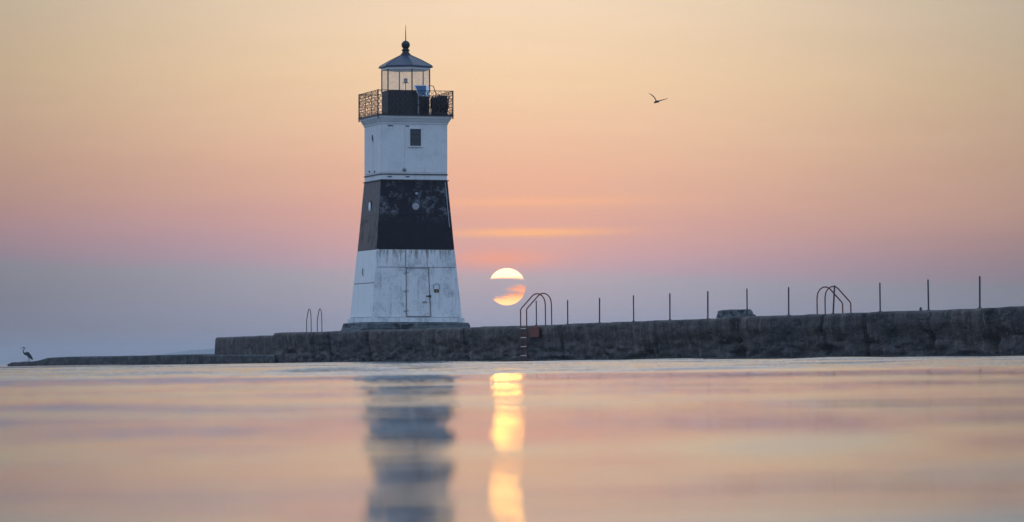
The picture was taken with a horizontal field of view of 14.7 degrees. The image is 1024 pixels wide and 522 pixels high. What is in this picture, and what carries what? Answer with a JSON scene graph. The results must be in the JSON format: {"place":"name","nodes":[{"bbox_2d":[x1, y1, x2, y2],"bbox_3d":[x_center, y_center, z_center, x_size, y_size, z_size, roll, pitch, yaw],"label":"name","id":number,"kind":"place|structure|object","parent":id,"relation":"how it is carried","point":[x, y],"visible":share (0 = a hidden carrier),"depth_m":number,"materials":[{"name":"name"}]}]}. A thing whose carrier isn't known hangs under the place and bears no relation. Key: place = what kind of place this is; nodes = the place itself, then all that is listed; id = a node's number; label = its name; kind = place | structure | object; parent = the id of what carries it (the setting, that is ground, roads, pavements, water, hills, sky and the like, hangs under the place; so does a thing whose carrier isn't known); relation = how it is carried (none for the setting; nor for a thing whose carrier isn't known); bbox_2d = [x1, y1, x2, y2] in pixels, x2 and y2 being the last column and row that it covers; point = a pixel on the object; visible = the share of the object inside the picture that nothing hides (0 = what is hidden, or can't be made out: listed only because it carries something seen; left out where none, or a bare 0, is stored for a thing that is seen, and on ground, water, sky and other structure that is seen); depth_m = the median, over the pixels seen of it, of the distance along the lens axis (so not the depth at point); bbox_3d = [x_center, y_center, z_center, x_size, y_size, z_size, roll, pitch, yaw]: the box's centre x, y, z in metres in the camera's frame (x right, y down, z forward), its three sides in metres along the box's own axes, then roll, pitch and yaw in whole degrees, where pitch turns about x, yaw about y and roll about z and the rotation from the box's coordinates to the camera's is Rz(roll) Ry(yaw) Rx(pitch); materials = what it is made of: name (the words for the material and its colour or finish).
{"place":"outdoors","nodes":[
{"label":"outdoors","id":0,"kind":"place"},
{"bbox_2d":[155,349,214,354],"bbox_3d":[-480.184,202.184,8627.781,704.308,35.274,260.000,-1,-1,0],"label":"shore","id":1,"kind":"structure","parent":0,"point":[207,351],"depth_m":8536.39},
{"bbox_2d":[0,356,1023,521],"bbox_3d":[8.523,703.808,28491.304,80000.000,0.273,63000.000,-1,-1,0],"label":"water","id":2,"kind":"structure","parent":0,"point":[879,439],"depth_m":4.86,"materials":[{"name":"multicoloured liquid"}]},
{"bbox_2d":[7,354,276,365],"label":"breakwater","id":3,"kind":"object","parent":2,"relation":"in","point":[181,359],"visible":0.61,"depth_m":194.25,"materials":[{"name":"stone"}]},
{"bbox_2d":[21,347,32,360],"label":"heron","id":4,"kind":"object","parent":3,"relation":"on","point":[28,354],"visible":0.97,"depth_m":234.02},
{"bbox_2d":[214,335,272,354],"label":"concrete block","id":5,"kind":"structure","parent":2,"relation":"in","point":[250,345],"depth_m":176.85,"materials":[{"name":"grey concrete"}]},
{"bbox_2d":[270,306,1023,362],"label":"concrete pier","id":6,"kind":"structure","parent":2,"relation":"in","point":[984,332],"depth_m":116.08,"materials":[{"name":"grey concrete"}]},
{"bbox_2d":[306,308,321,331],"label":"pier ladder","id":7,"kind":"object","parent":6,"relation":"attached to","point":[317,320],"visible":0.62,"depth_m":169.91,"materials":[{"name":"metal"}]},
{"bbox_2d":[341,26,469,330],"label":"lighthouse","id":8,"kind":"object","parent":6,"relation":"on","point":[406,277],"visible":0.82,"depth_m":158.69,"materials":[{"name":"paint"}]},
{"bbox_2d":[408,128,422,146],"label":"window","id":9,"kind":"structure","parent":8,"relation":"in","point":[415,134],"depth_m":158.83,"materials":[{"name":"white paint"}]},
{"bbox_2d":[403,268,430,315],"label":"door","id":10,"kind":"structure","parent":8,"relation":"in","point":[417,290],"depth_m":158.33,"materials":[{"name":"white metal"}]},
{"bbox_2d":[414,85,435,112],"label":"solar panel","id":11,"kind":"object","parent":8,"relation":"on","point":[421,87],"visible":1,"depth_m":159.09,"materials":[{"name":"glass"}]},
{"bbox_2d":[430,95,449,114],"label":"equipment cabinet","id":12,"kind":"object","parent":8,"relation":"on","point":[435,111],"visible":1,"depth_m":159.51,"materials":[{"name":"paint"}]},
{"bbox_2d":[520,293,551,360],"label":"pier ladder","id":13,"kind":"object","parent":6,"relation":"attached to","point":[534,331],"visible":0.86,"depth_m":132.59,"materials":[{"name":"grey metal"}]},
{"bbox_2d":[669,293,670,319],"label":"railing post","id":14,"kind":"object","parent":6,"relation":"on","point":[669,306],"visible":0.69,"depth_m":120.16,"materials":[{"name":"metal"}]},
{"bbox_2d":[706,291,709,318],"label":"railing post","id":15,"kind":"object","parent":6,"relation":"on","point":[707,305],"visible":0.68,"depth_m":116.80,"materials":[{"name":"metal"}]},
{"bbox_2d":[716,309,755,317],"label":"concrete slab","id":16,"kind":"structure","parent":6,"relation":"on","point":[732,313],"depth_m":117.83,"materials":[{"name":"grey concrete"}]},
{"bbox_2d":[746,288,747,316],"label":"railing post","id":17,"kind":"object","parent":6,"relation":"on","point":[747,301],"visible":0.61,"depth_m":113.51,"materials":[{"name":"metal"}]},
{"bbox_2d":[788,287,789,314],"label":"railing post","id":18,"kind":"object","parent":6,"relation":"on","point":[788,301],"visible":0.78,"depth_m":110.22,"materials":[{"name":"metal"}]},
{"bbox_2d":[831,285,834,313],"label":"railing post","id":19,"kind":"object","parent":6,"relation":"on","point":[833,300],"visible":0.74,"depth_m":106.91,"materials":[{"name":"metal"}]},
{"bbox_2d":[816,286,851,313],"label":"pier ladder","id":20,"kind":"object","parent":6,"relation":"attached to","point":[835,295],"visible":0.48,"depth_m":126.47,"materials":[{"name":"grey metal"}]},
{"bbox_2d":[878,283,880,311],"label":"railing post","id":21,"kind":"object","parent":6,"relation":"on","point":[879,297],"visible":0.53,"depth_m":103.62,"materials":[{"name":"metal"}]},
{"bbox_2d":[927,279,929,309],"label":"railing post","id":22,"kind":"object","parent":6,"relation":"on","point":[928,292],"visible":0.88,"depth_m":100.44,"materials":[{"name":"metal"}]},
{"bbox_2d":[978,276,981,307],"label":"railing post","id":23,"kind":"object","parent":6,"relation":"on","point":[979,292],"visible":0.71,"depth_m":97.28,"materials":[{"name":"metal"}]},
{"bbox_2d":[0,0,1023,364],"label":"sky","id":24,"kind":"structure","parent":0,"point":[176,175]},
{"bbox_2d":[490,268,525,304],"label":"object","id":25,"kind":"object","parent":24,"relation":"in","point":[512,298],"visible":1,"depth_m":39886.39,"materials":[{"name":"yellow"}]}
]}

